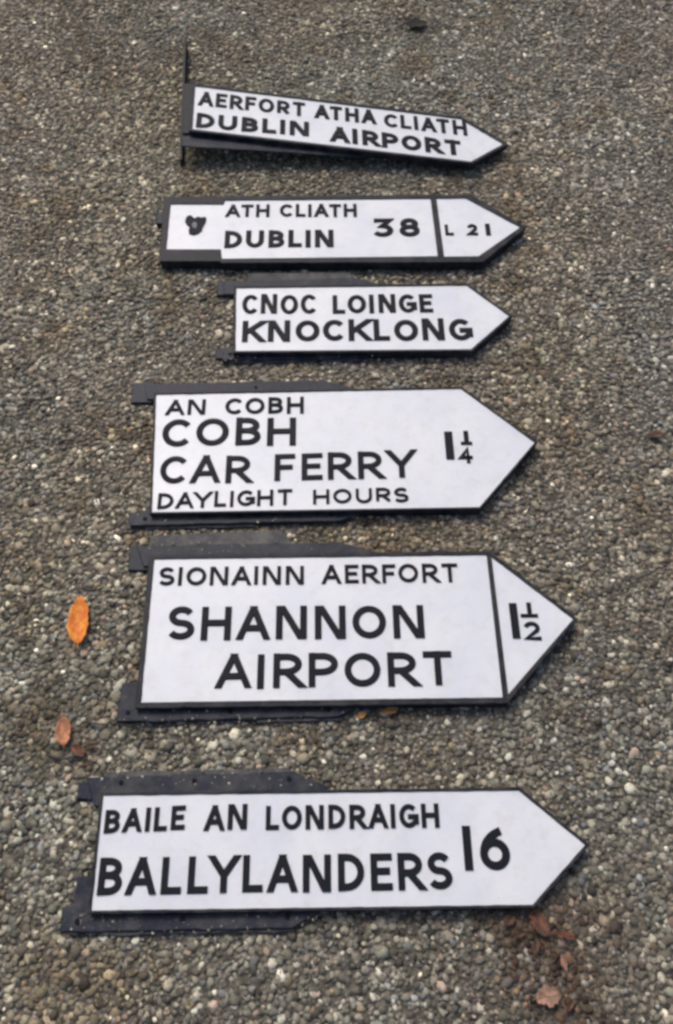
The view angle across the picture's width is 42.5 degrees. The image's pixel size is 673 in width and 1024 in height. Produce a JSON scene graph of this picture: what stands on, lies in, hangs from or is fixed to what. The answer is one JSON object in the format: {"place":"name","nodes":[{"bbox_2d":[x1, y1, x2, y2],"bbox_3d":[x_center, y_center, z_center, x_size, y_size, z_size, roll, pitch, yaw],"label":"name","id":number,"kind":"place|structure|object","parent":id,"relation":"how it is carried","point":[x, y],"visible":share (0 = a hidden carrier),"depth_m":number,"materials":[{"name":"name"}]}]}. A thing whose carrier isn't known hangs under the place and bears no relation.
{"place":"outdoors","nodes":[
{"label":"outdoors","id":0,"kind":"place"},
{"bbox_2d":[0,0,672,1023],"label":"gravel","id":1,"kind":"structure","parent":0,"point":[28,996],"depth_m":2.05,"materials":[{"name":"grey gravel"}]},
{"bbox_2d":[45,753,75,759],"bbox_3d":[-0.531,0.471,1.668,0.061,0.006,0.012,2,60,1],"label":"twig","id":2,"kind":"object","parent":1,"relation":"on","point":[55,757],"visible":1,"depth_m":1.67,"materials":[{"name":"brown wood"}]},
{"bbox_2d":[54,717,70,747],"bbox_3d":[-0.532,0.430,1.687,0.033,0.009,0.061,-8,64,-6],"label":"fallen leaf","id":3,"kind":"object","parent":1,"relation":"on","point":[62,730],"visible":1,"depth_m":1.69,"materials":[{"name":"orange plant"}]},
{"bbox_2d":[49,679,82,682],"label":"twig","id":4,"kind":"object","parent":1,"relation":"on","point":[64,681],"visible":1,"depth_m":1.74,"materials":[{"name":"brown wood"}]},
{"bbox_2d":[70,744,83,756],"bbox_3d":[-0.500,0.460,1.672,0.041,0.006,0.023,24,74,30],"label":"fallen leaf","id":5,"kind":"object","parent":1,"relation":"on","point":[76,750],"visible":1,"depth_m":1.67,"materials":[{"name":"brown plant"}]},
{"bbox_2d":[66,596,88,648],"bbox_3d":[-0.537,0.229,1.801,0.047,0.012,0.123,-6,55,-6],"label":"fallen leaf","id":6,"kind":"object","parent":1,"relation":"on","point":[77,625],"visible":1,"depth_m":1.80,"materials":[{"name":"orange plant"}]},
{"bbox_2d":[82,743,96,748],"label":"fallen leaf","id":7,"kind":"object","parent":1,"relation":"on","point":[89,745],"visible":1,"depth_m":1.68,"materials":[{"name":"brown plant"}]},
{"bbox_2d":[86,721,139,725],"bbox_3d":[-0.439,0.415,1.699,0.106,0.005,0.010,0,60,0],"label":"twig","id":8,"kind":"object","parent":1,"relation":"on","point":[89,722],"visible":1,"depth_m":1.70,"materials":[{"name":"brown wood"}]},
{"bbox_2d":[60,767,588,935],"bbox_3d":[-0.015,0.609,1.581,0.947,0.028,0.288,-1,60,0],"label":"fingerpost sign","id":9,"kind":"object","parent":1,"relation":"on","point":[203,855],"visible":1,"depth_m":1.57,"materials":[{"name":"white metal"}]},
{"bbox_2d":[126,380,537,529],"bbox_3d":[-0.014,-0.153,2.021,0.963,0.028,0.414,-1,60,-1],"label":"fingerpost sign","id":10,"kind":"object","parent":1,"relation":"on","point":[229,455],"visible":1,"depth_m":2.00,"materials":[{"name":"white metal"}]},
{"bbox_2d":[156,194,525,270],"bbox_3d":[0.008,-0.769,2.375,1.020,0.031,0.267,0,60,0],"label":"fingerpost sign","id":11,"kind":"object","parent":1,"relation":"on","point":[352,232],"visible":1,"depth_m":2.35,"materials":[{"name":"white metal"}]},
{"bbox_2d":[180,38,507,168],"bbox_3d":[-0.088,-1.125,2.556,1.116,0.075,0.510,22,62,12],"label":"fingerpost sign","id":12,"kind":"object","parent":1,"relation":"on","point":[215,117],"visible":1,"depth_m":2.54,"materials":[{"name":"white metal"}]},
{"bbox_2d":[116,530,576,723],"bbox_3d":[0.025,0.221,1.805,0.948,0.028,0.432,-1,60,0],"label":"fingerpost sign","id":13,"kind":"object","parent":1,"relation":"on","point":[267,629],"visible":1,"depth_m":1.78,"materials":[{"name":"white metal"}]},
{"bbox_2d":[356,711,366,718],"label":"fallen leaf","id":14,"kind":"object","parent":1,"relation":"on","point":[361,714],"visible":1,"depth_m":1.71,"materials":[{"name":"orange plant"}]},
{"bbox_2d":[215,272,512,363],"bbox_3d":[0.068,-0.512,2.228,0.762,0.028,0.308,-1,60,0],"label":"fingerpost sign","id":15,"kind":"object","parent":1,"relation":"on","point":[302,317],"visible":1,"depth_m":2.20,"materials":[{"name":"white metal"}]},
{"bbox_2d":[381,707,398,713],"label":"fallen leaf","id":16,"kind":"object","parent":1,"relation":"on","point":[388,710],"visible":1,"depth_m":1.71,"materials":[{"name":"brown plant"}]},
{"bbox_2d":[405,18,426,25],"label":"fallen leaf","id":17,"kind":"object","parent":1,"relation":"on","point":[414,22],"visible":1,"depth_m":2.87,"materials":[{"name":"plant"}]},
{"bbox_2d":[504,914,514,925],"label":"fallen leaf","id":18,"kind":"object","parent":1,"relation":"on","point":[509,919],"visible":1,"depth_m":1.52,"materials":[{"name":"brown plant"}]},
{"bbox_2d":[514,930,525,936],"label":"fallen leaf","id":19,"kind":"object","parent":1,"relation":"on","point":[520,933],"visible":1,"depth_m":1.51,"materials":[{"name":"brown plant"}]},
{"bbox_2d":[532,939,539,956],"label":"fallen leaf","id":20,"kind":"object","parent":1,"relation":"on","point":[535,947],"visible":1,"depth_m":1.50,"materials":[{"name":"brown plant"}]},
{"bbox_2d":[529,908,549,936],"bbox_3d":[0.356,0.719,1.522,0.034,0.010,0.051,0,60,0],"label":"fallen leaf","id":21,"kind":"object","parent":1,"relation":"on","point":[539,921],"visible":1,"depth_m":1.52,"materials":[{"name":"brown plant"}]},
{"bbox_2d":[533,984,560,1007],"bbox_3d":[0.357,0.819,1.464,0.037,0.010,0.037,31,65,17],"label":"fallen leaf","id":22,"kind":"object","parent":1,"relation":"on","point":[550,997],"visible":1,"depth_m":1.47,"materials":[{"name":"brown plant"}]},
{"bbox_2d":[551,931,575,939],"bbox_3d":[0.396,0.738,1.512,0.045,0.004,0.014,11,57,5],"label":"fallen leaf","id":23,"kind":"object","parent":1,"relation":"on","point":[567,935],"visible":1,"depth_m":1.51,"materials":[{"name":"brown plant"}]},
{"bbox_2d":[560,954,567,972],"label":"fallen leaf","id":24,"kind":"object","parent":1,"relation":"on","point":[563,961],"visible":1,"depth_m":1.49,"materials":[{"name":"brown plant"}]},
{"bbox_2d":[565,999,574,1012],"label":"fallen leaf","id":25,"kind":"object","parent":1,"relation":"on","point":[570,1004],"visible":1,"depth_m":1.46,"materials":[{"name":"brown plant"}]},
{"bbox_2d":[648,430,662,436],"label":"fallen leaf","id":26,"kind":"object","parent":1,"relation":"on","point":[655,433],"visible":1,"depth_m":2.04,"materials":[{"name":"brown plant"}]}
]}

